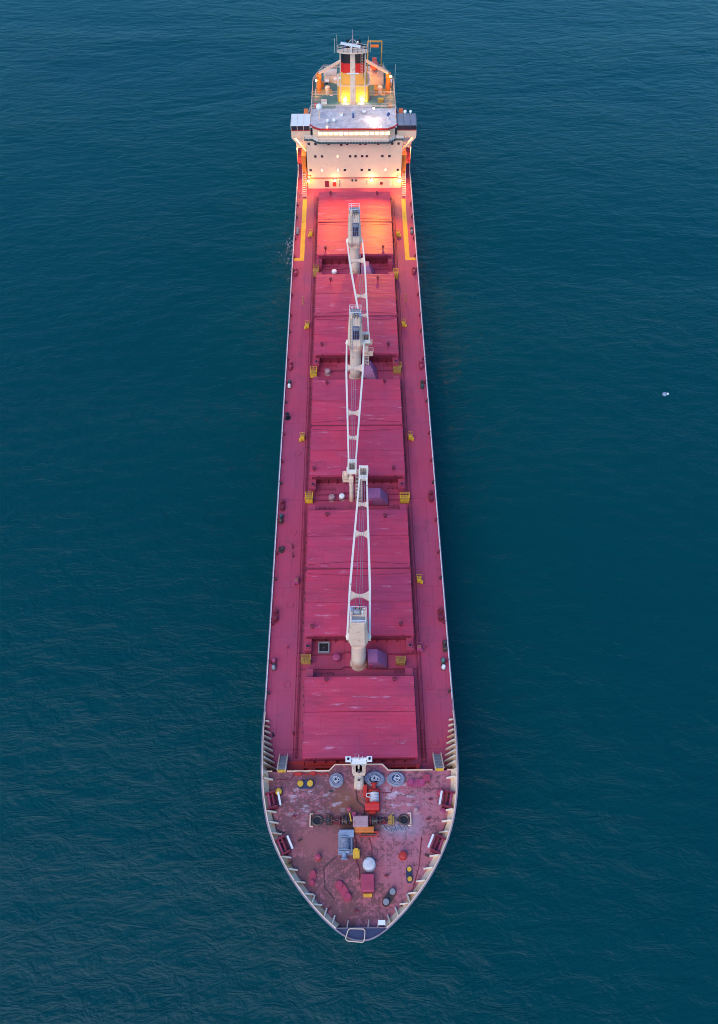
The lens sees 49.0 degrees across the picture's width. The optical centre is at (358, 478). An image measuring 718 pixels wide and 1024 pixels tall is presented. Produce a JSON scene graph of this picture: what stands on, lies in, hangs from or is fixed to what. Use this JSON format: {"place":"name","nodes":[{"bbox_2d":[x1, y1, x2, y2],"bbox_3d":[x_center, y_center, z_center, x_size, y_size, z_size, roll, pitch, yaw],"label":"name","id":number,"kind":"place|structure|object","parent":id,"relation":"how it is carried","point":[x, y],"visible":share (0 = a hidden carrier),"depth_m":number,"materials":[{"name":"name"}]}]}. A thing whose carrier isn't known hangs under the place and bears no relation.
{"place":"outdoors","nodes":[
{"label":"outdoors","id":0,"kind":"place"},
{"bbox_2d":[0,0,717,1023],"bbox_3d":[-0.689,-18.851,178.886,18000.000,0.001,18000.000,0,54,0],"label":"sea","id":1,"kind":"structure","parent":0,"point":[564,172],"depth_m":162.06,"materials":[{"name":"liquid"}]},
{"bbox_2d":[278,231,293,279],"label":"sea foam","id":2,"kind":"object","parent":1,"relation":"on","point":[290,254],"visible":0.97,"depth_m":208.22,"materials":[{"name":"liquid"}]},
{"bbox_2d":[261,107,458,942],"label":"cargo ship","id":3,"kind":"object","parent":1,"relation":"on","point":[357,917],"visible":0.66,"depth_m":132.29,"materials":[{"name":"red paint"}]},
{"bbox_2d":[265,790,280,809],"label":"bow fairlead","id":4,"kind":"object","parent":3,"relation":"on","point":[272,800],"visible":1,"depth_m":115.49,"materials":[{"name":"red paint"}]},
{"bbox_2d":[272,658,276,670],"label":"roller fairlead","id":5,"kind":"object","parent":3,"relation":"on","point":[274,660],"visible":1,"depth_m":131.13,"materials":[{"name":"metal"}]},
{"bbox_2d":[273,608,278,622],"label":"mooring bollard","id":6,"kind":"object","parent":3,"relation":"on","point":[275,615],"visible":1,"depth_m":136.57,"materials":[{"name":"red metal"}]},
{"bbox_2d":[275,788,282,795],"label":"mushroom vent","id":7,"kind":"object","parent":3,"relation":"on","point":[279,790],"visible":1,"depth_m":116.19,"materials":[{"name":"metal"}]},
{"bbox_2d":[279,514,282,523],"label":"roller fairlead","id":8,"kind":"object","parent":3,"relation":"on","point":[281,519],"visible":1,"depth_m":147.78,"materials":[{"name":"metal"}]},
{"bbox_2d":[278,545,283,552],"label":"fairlead","id":9,"kind":"object","parent":3,"relation":"on","point":[281,549],"visible":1,"depth_m":144.35,"materials":[{"name":"metal"}]},
{"bbox_2d":[277,754,287,772],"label":"stairway","id":10,"kind":"object","parent":3,"relation":"on","point":[282,764],"visible":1,"depth_m":120.26,"materials":[{"name":"grey paint"}]},
{"bbox_2d":[280,499,284,511],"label":"mooring bollard","id":11,"kind":"object","parent":3,"relation":"on","point":[282,505],"visible":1,"depth_m":149.84,"materials":[{"name":"red metal"}]},
{"bbox_2d":[274,835,292,855],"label":"bow fairlead","id":12,"kind":"object","parent":3,"relation":"on","point":[283,845],"visible":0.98,"depth_m":111.87,"materials":[{"name":"red paint"}]},
{"bbox_2d":[283,682,290,688],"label":"deck manhole","id":13,"kind":"object","parent":3,"relation":"on","point":[286,685],"visible":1,"depth_m":129.60,"materials":[{"name":"paint"}]},
{"bbox_2d":[285,412,290,419],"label":"sounding pipe","id":14,"kind":"object","parent":3,"relation":"on","point":[287,416],"visible":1,"depth_m":162.59,"materials":[{"name":"black metal"}]},
{"bbox_2d":[288,360,292,370],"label":"mooring bollard","id":15,"kind":"object","parent":3,"relation":"on","point":[290,366],"visible":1,"depth_m":171.29,"materials":[{"name":"red metal"}]},
{"bbox_2d":[294,267,297,275],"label":"mooring bollard","id":16,"kind":"object","parent":3,"relation":"on","point":[295,272],"visible":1,"depth_m":189.34,"materials":[{"name":"red metal"}]},
{"bbox_2d":[293,576,299,585],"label":"valve box","id":17,"kind":"object","parent":3,"relation":"on","point":[296,581],"visible":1,"depth_m":139.81,"materials":[{"name":"paint"}]},
{"bbox_2d":[299,432,304,441],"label":"valve box","id":18,"kind":"object","parent":3,"relation":"on","point":[302,438],"visible":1,"depth_m":158.97,"materials":[{"name":"yellow paint"}]},
{"bbox_2d":[300,654,310,664],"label":"access platform","id":19,"kind":"structure","parent":3,"relation":"on","point":[305,660],"depth_m":130.81,"materials":[{"name":"yellow paint"}]},
{"bbox_2d":[297,780,313,788],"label":"mooring bollard","id":20,"kind":"object","parent":3,"relation":"on","point":[305,784],"visible":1,"depth_m":117.10,"materials":[{"name":"yellow metal"}]},
{"bbox_2d":[304,321,309,328],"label":"valve box","id":21,"kind":"object","parent":3,"relation":"on","point":[306,326],"visible":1,"depth_m":178.03,"materials":[{"name":"yellow paint"}]},
{"bbox_2d":[305,492,312,503],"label":"access platform","id":22,"kind":"structure","parent":3,"relation":"on","point":[308,498],"depth_m":150.00,"materials":[{"name":"yellow paint"}]},
{"bbox_2d":[293,772,328,775],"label":"pipe","id":23,"kind":"object","parent":3,"relation":"on","point":[300,773],"visible":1,"depth_m":118.24,"materials":[{"name":"red metal"}]},
{"bbox_2d":[309,870,315,885],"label":"mooring bollard","id":24,"kind":"object","parent":3,"relation":"on","point":[312,880],"visible":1,"depth_m":109.90,"materials":[{"name":"red metal"}]},
{"bbox_2d":[310,367,316,377],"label":"access platform","id":25,"kind":"structure","parent":3,"relation":"on","point":[313,372],"depth_m":169.04,"materials":[{"name":"yellow paint"}]},
{"bbox_2d":[311,656,316,661],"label":"deck manhole","id":26,"kind":"object","parent":3,"relation":"on","point":[313,658],"visible":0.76,"depth_m":132.29,"materials":[{"name":"paint"}]},
{"bbox_2d":[313,265,318,277],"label":"access platform","id":27,"kind":"structure","parent":3,"relation":"on","point":[315,270],"depth_m":188.44,"materials":[{"name":"yellow paint"}]},
{"bbox_2d":[309,813,322,826],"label":"hawse opening","id":28,"kind":"object","parent":3,"relation":"on","point":[315,820],"visible":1,"depth_m":114.44,"materials":[{"name":"beige paint"}]},
{"bbox_2d":[315,854,320,860],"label":"mushroom vent","id":29,"kind":"object","parent":3,"relation":"on","point":[317,857],"visible":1,"depth_m":110.93,"materials":[{"name":"red metal"}]},
{"bbox_2d":[318,642,329,653],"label":"square manhole","id":30,"kind":"object","parent":3,"relation":"on","point":[323,647],"visible":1,"depth_m":133.08,"materials":[{"name":"grey paint"}]},
{"bbox_2d":[325,368,330,375],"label":"mushroom vent","id":31,"kind":"object","parent":3,"relation":"on","point":[327,372],"visible":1,"depth_m":169.60,"materials":[{"name":"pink metal"}]},
{"bbox_2d":[329,494,334,501],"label":"mushroom vent","id":32,"kind":"object","parent":3,"relation":"on","point":[331,496],"visible":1,"depth_m":150.33,"materials":[{"name":"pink metal"}]},
{"bbox_2d":[320,813,348,824],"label":"anchor chain","id":33,"kind":"object","parent":3,"relation":"on","point":[329,820],"visible":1,"depth_m":114.15,"materials":[{"name":"metal"}]},
{"bbox_2d":[329,773,343,787],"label":"rope coil","id":34,"kind":"object","parent":3,"relation":"on","point":[337,783],"visible":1,"depth_m":117.23,"materials":[{"name":"grey fabric"}]},
{"bbox_2d":[332,653,340,663],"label":"mushroom vent","id":35,"kind":"object","parent":3,"relation":"on","point":[336,658],"visible":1,"depth_m":131.34,"materials":[{"name":"metal"}]},
{"bbox_2d":[339,493,344,500],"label":"mushroom vent","id":36,"kind":"object","parent":3,"relation":"on","point":[341,496],"visible":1,"depth_m":150.36,"materials":[{"name":"white metal"}]},
{"bbox_2d":[335,880,351,901],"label":"mooring bollard","id":37,"kind":"object","parent":3,"relation":"on","point":[343,890],"visible":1,"depth_m":108.99,"materials":[{"name":"red metal"}]},
{"bbox_2d":[338,830,359,859],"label":"mooring winch","id":38,"kind":"object","parent":3,"relation":"on","point":[345,843],"visible":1,"depth_m":111.70,"materials":[{"name":"blue paint"}]},
{"bbox_2d":[290,64,416,196],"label":"deckhouse","id":39,"kind":"object","parent":3,"relation":"on","point":[358,150],"visible":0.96,"depth_m":201.95,"materials":[{"name":"paint"}]},
{"bbox_2d":[316,103,321,118],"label":"satellite dome","id":40,"kind":"structure","parent":39,"relation":"on","point":[318,106],"depth_m":195.46,"materials":[{"name":"beige paint"}]},
{"bbox_2d":[321,99,326,104],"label":"deck box","id":41,"kind":"object","parent":39,"relation":"on","point":[323,101],"visible":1,"depth_m":207.79,"materials":[{"name":"white paint"}]},
{"bbox_2d":[316,60,339,93],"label":"store crane","id":42,"kind":"object","parent":39,"relation":"on","point":[319,82],"visible":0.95,"depth_m":213.34,"materials":[{"name":"orange paint"}]},
{"bbox_2d":[334,29,368,104],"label":"radar mast","id":43,"kind":"object","parent":39,"relation":"on","point":[351,51],"visible":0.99,"depth_m":194.82,"materials":[{"name":"white metal"}]},
{"bbox_2d":[317,131,387,134],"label":"window frame","id":44,"kind":"structure","parent":39,"relation":"in","point":[319,131],"depth_m":195.89,"materials":[{"name":"beige paint"}]},
{"bbox_2d":[337,39,369,101],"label":"ship funnel","id":45,"kind":"object","parent":39,"relation":"on","point":[359,69],"visible":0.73,"depth_m":204.61,"materials":[{"name":"beige paint"}]},
{"bbox_2d":[367,40,381,74],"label":"lifeboat davit","id":46,"kind":"object","parent":39,"relation":"on","point":[374,45],"visible":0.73,"depth_m":214.30,"materials":[{"name":"yellow paint"}]},
{"bbox_2d":[370,57,378,69],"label":"lifeboat","id":47,"kind":"object","parent":46,"relation":"on","point":[374,59],"visible":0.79,"depth_m":216.51,"materials":[{"name":"orange plastic"}]},
{"bbox_2d":[366,59,390,93],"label":"store crane","id":48,"kind":"object","parent":39,"relation":"on","point":[388,84],"visible":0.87,"depth_m":213.51,"materials":[{"name":"orange paint"}]},
{"bbox_2d":[378,98,383,102],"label":"deck box","id":49,"kind":"object","parent":39,"relation":"on","point":[380,100],"visible":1,"depth_m":208.17,"materials":[{"name":"yellow paint"}]},
{"bbox_2d":[316,191,393,270],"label":"cargo hatch","id":50,"kind":"object","parent":3,"relation":"on","point":[375,220],"visible":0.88,"depth_m":195.34,"materials":[{"name":"red paint"}]},
{"bbox_2d":[345,305,364,485],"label":"deck crane","id":51,"kind":"object","parent":3,"relation":"on","point":[355,343],"visible":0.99,"depth_m":155.92,"materials":[{"name":"beige paint"}]},
{"bbox_2d":[342,467,368,502],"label":"jib rest","id":52,"kind":"object","parent":3,"relation":"on","point":[345,476],"visible":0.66,"depth_m":146.91,"materials":[{"name":"beige paint"}]},
{"bbox_2d":[313,272,398,370],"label":"cargo hatch","id":53,"kind":"object","parent":3,"relation":"on","point":[334,298],"visible":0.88,"depth_m":176.47,"materials":[{"name":"red paint"}]},
{"bbox_2d":[309,376,405,493],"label":"cargo hatch","id":54,"kind":"object","parent":3,"relation":"on","point":[380,453],"visible":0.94,"depth_m":157.07,"materials":[{"name":"red paint"}]},
{"bbox_2d":[346,203,369,354],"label":"deck crane","id":55,"kind":"object","parent":3,"relation":"on","point":[354,239],"visible":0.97,"depth_m":175.83,"materials":[{"name":"beige paint"}]},
{"bbox_2d":[303,504,413,653],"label":"cargo hatch","id":56,"kind":"object","parent":3,"relation":"on","point":[329,542],"visible":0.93,"depth_m":138.10,"materials":[{"name":"red paint"}]},
{"bbox_2d":[345,756,371,790],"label":"foremast","id":57,"kind":"object","parent":3,"relation":"on","point":[358,765],"visible":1,"depth_m":110.56,"materials":[{"name":"white metal"}]},
{"bbox_2d":[346,465,370,670],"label":"deck crane","id":58,"kind":"object","parent":3,"relation":"on","point":[358,636],"visible":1,"depth_m":127.39,"materials":[{"name":"beige paint"}]},
{"bbox_2d":[301,668,417,762],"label":"cargo hatch","id":59,"kind":"object","parent":3,"relation":"on","point":[374,717],"visible":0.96,"depth_m":123.20,"materials":[{"name":"red paint"}]},
{"bbox_2d":[339,812,381,832],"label":"anchor windlass","id":60,"kind":"object","parent":3,"relation":"on","point":[360,823],"visible":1,"depth_m":113.17,"materials":[{"name":"pink metal"}]},
{"bbox_2d":[360,261,374,273],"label":"machinery house","id":61,"kind":"structure","parent":3,"relation":"on","point":[369,269],"depth_m":187.30,"materials":[{"name":"purple paint"}]},
{"bbox_2d":[362,339,372,365],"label":"jib rest","id":62,"kind":"object","parent":3,"relation":"on","point":[369,353],"visible":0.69,"depth_m":163.86,"materials":[{"name":"beige paint"}]},
{"bbox_2d":[361,873,373,896],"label":"deck locker","id":63,"kind":"object","parent":3,"relation":"on","point":[367,882],"visible":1,"depth_m":108.69,"materials":[{"name":"red metal"}]},
{"bbox_2d":[360,831,377,836],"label":"pipe rack","id":64,"kind":"object","parent":3,"relation":"on","point":[369,834],"visible":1,"depth_m":113.00,"materials":[{"name":"red metal"}]},
{"bbox_2d":[361,361,377,378],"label":"machinery house","id":65,"kind":"structure","parent":3,"relation":"on","point":[370,371],"depth_m":168.30,"materials":[{"name":"purple paint"}]},
{"bbox_2d":[363,857,375,871],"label":"covered reel","id":66,"kind":"object","parent":3,"relation":"on","point":[369,864],"visible":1,"depth_m":110.13,"materials":[{"name":"white fabric"}]},
{"bbox_2d":[363,782,380,816],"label":"mooring winch","id":67,"kind":"object","parent":3,"relation":"on","point":[372,803],"visible":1,"depth_m":115.23,"materials":[{"name":"red paint"}]},
{"bbox_2d":[364,772,384,786],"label":"rope coil","id":68,"kind":"object","parent":3,"relation":"on","point":[379,776],"visible":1,"depth_m":117.37,"materials":[{"name":"grey fabric"}]},
{"bbox_2d":[367,649,387,668],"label":"machinery house","id":69,"kind":"structure","parent":3,"relation":"on","point":[377,658],"depth_m":130.25,"materials":[{"name":"purple paint"}]},
{"bbox_2d":[378,920,384,926],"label":"sign board","id":70,"kind":"object","parent":3,"relation":"on","point":[381,922],"visible":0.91,"depth_m":105.60,"materials":[{"name":"beige paint"}]},
{"bbox_2d":[377,812,400,824],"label":"windlass","id":71,"kind":"object","parent":3,"relation":"on","point":[391,819],"visible":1,"depth_m":114.21,"materials":[{"name":"metal"}]},
{"bbox_2d":[382,888,395,906],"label":"mooring bollard","id":72,"kind":"object","parent":3,"relation":"on","point":[389,897],"visible":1,"depth_m":108.45,"materials":[{"name":"metal"}]},
{"bbox_2d":[381,825,408,832],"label":"rope heap","id":73,"kind":"object","parent":3,"relation":"on","point":[396,829],"visible":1,"depth_m":113.80,"materials":[{"name":"grey fabric"}]},
{"bbox_2d":[393,268,397,279],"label":"access platform","id":74,"kind":"structure","parent":3,"relation":"on","point":[395,274],"depth_m":187.72,"materials":[{"name":"yellow paint"}]},
{"bbox_2d":[387,772,404,786],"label":"rope coil","id":75,"kind":"object","parent":3,"relation":"on","point":[394,781],"visible":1,"depth_m":117.34,"materials":[{"name":"grey fabric"}]},
{"bbox_2d":[393,362,401,373],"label":"access platform","id":76,"kind":"structure","parent":3,"relation":"on","point":[396,369],"depth_m":169.73,"materials":[{"name":"yellow paint"}]},
{"bbox_2d":[396,656,405,665],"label":"access platform","id":77,"kind":"structure","parent":3,"relation":"on","point":[400,660],"depth_m":130.63,"materials":[{"name":"yellow paint"}]},
{"bbox_2d":[399,851,406,860],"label":"mushroom vent","id":78,"kind":"object","parent":3,"relation":"on","point":[402,855],"visible":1,"depth_m":110.98,"materials":[{"name":"red metal"}]},
{"bbox_2d":[401,319,406,326],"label":"valve box","id":79,"kind":"object","parent":3,"relation":"on","point":[404,324],"visible":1,"depth_m":178.41,"materials":[{"name":"yellow paint"}]},
{"bbox_2d":[398,812,411,825],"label":"hawse opening","id":80,"kind":"object","parent":3,"relation":"on","point":[405,819],"visible":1,"depth_m":114.52,"materials":[{"name":"beige paint"}]},
{"bbox_2d":[400,492,409,502],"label":"access platform","id":81,"kind":"structure","parent":3,"relation":"on","point":[404,498],"depth_m":149.97,"materials":[{"name":"yellow paint"}]},
{"bbox_2d":[406,866,412,882],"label":"mooring bollard","id":82,"kind":"object","parent":3,"relation":"on","point":[409,877],"visible":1,"depth_m":110.10,"materials":[{"name":"metal"}]},
{"bbox_2d":[408,432,413,440],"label":"valve box","id":83,"kind":"object","parent":3,"relation":"on","point":[410,437],"visible":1,"depth_m":159.12,"materials":[{"name":"yellow paint"}]},
{"bbox_2d":[412,265,415,274],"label":"mooring bollard","id":84,"kind":"object","parent":3,"relation":"on","point":[413,270],"visible":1,"depth_m":189.70,"materials":[{"name":"red metal"}]},
{"bbox_2d":[407,779,424,786],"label":"mooring bollard","id":85,"kind":"object","parent":3,"relation":"on","point":[415,782],"visible":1,"depth_m":117.27,"materials":[{"name":"metal"}]},
{"bbox_2d":[416,642,422,652],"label":"valve box","id":86,"kind":"object","parent":3,"relation":"on","point":[419,648],"visible":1,"depth_m":132.33,"materials":[{"name":"paint"}]},
{"bbox_2d":[416,574,422,583],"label":"valve box","id":87,"kind":"object","parent":3,"relation":"on","point":[419,580],"visible":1,"depth_m":139.97,"materials":[{"name":"yellow paint"}]},
{"bbox_2d":[419,359,422,369],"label":"mooring bollard","id":88,"kind":"object","parent":3,"relation":"on","point":[420,364],"visible":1,"depth_m":171.39,"materials":[{"name":"red metal"}]},
{"bbox_2d":[420,380,423,388],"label":"roller fairlead","id":89,"kind":"object","parent":3,"relation":"on","point":[421,384],"visible":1,"depth_m":167.94,"materials":[{"name":"metal"}]},
{"bbox_2d":[420,730,425,761],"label":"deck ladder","id":90,"kind":"object","parent":3,"relation":"on","point":[422,745],"visible":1,"depth_m":123.35,"materials":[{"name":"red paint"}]},
{"bbox_2d":[423,774,429,781],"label":"locker box","id":91,"kind":"object","parent":3,"relation":"on","point":[426,777],"visible":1,"depth_m":117.30,"materials":[{"name":"red paint"}]},
{"bbox_2d":[428,490,433,502],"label":"mooring bollard","id":92,"kind":"object","parent":3,"relation":"on","point":[430,497],"visible":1,"depth_m":151.16,"materials":[{"name":"red metal"}]},
{"bbox_2d":[427,834,445,853],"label":"bow fairlead","id":93,"kind":"object","parent":3,"relation":"on","point":[437,844],"visible":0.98,"depth_m":112.00,"materials":[{"name":"red paint"}]},
{"bbox_2d":[432,753,443,770],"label":"stairway","id":94,"kind":"object","parent":3,"relation":"on","point":[438,762],"visible":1,"depth_m":120.22,"materials":[{"name":"beige paint"}]},
{"bbox_2d":[437,788,443,796],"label":"mushroom vent","id":95,"kind":"object","parent":3,"relation":"on","point":[439,791],"visible":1,"depth_m":116.17,"materials":[{"name":"metal"}]},
{"bbox_2d":[437,607,443,621],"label":"mooring bollard","id":96,"kind":"object","parent":3,"relation":"on","point":[440,614],"visible":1,"depth_m":136.57,"materials":[{"name":"red metal"}]},
{"bbox_2d":[440,808,445,814],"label":"mushroom vent","id":97,"kind":"object","parent":3,"relation":"on","point":[442,811],"visible":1,"depth_m":114.79,"materials":[{"name":"pink metal"}]},
{"bbox_2d":[441,658,445,669],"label":"roller fairlead","id":98,"kind":"object","parent":3,"relation":"on","point":[443,666],"visible":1,"depth_m":131.10,"materials":[{"name":"metal"}]},
{"bbox_2d":[442,640,446,651],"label":"roller fairlead","id":99,"kind":"object","parent":3,"relation":"on","point":[444,643],"visible":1,"depth_m":133.09,"materials":[{"name":"metal"}]},
{"bbox_2d":[439,789,454,808],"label":"bow fairlead","id":100,"kind":"object","parent":3,"relation":"on","point":[447,800],"visible":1,"depth_m":115.57,"materials":[{"name":"red paint"}]},
{"bbox_2d":[368,488,388,505],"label":"machinery house","id":101,"kind":"structure","parent":0,"point":[377,496],"depth_m":149.33,"materials":[{"name":"purple paint"}]}
]}

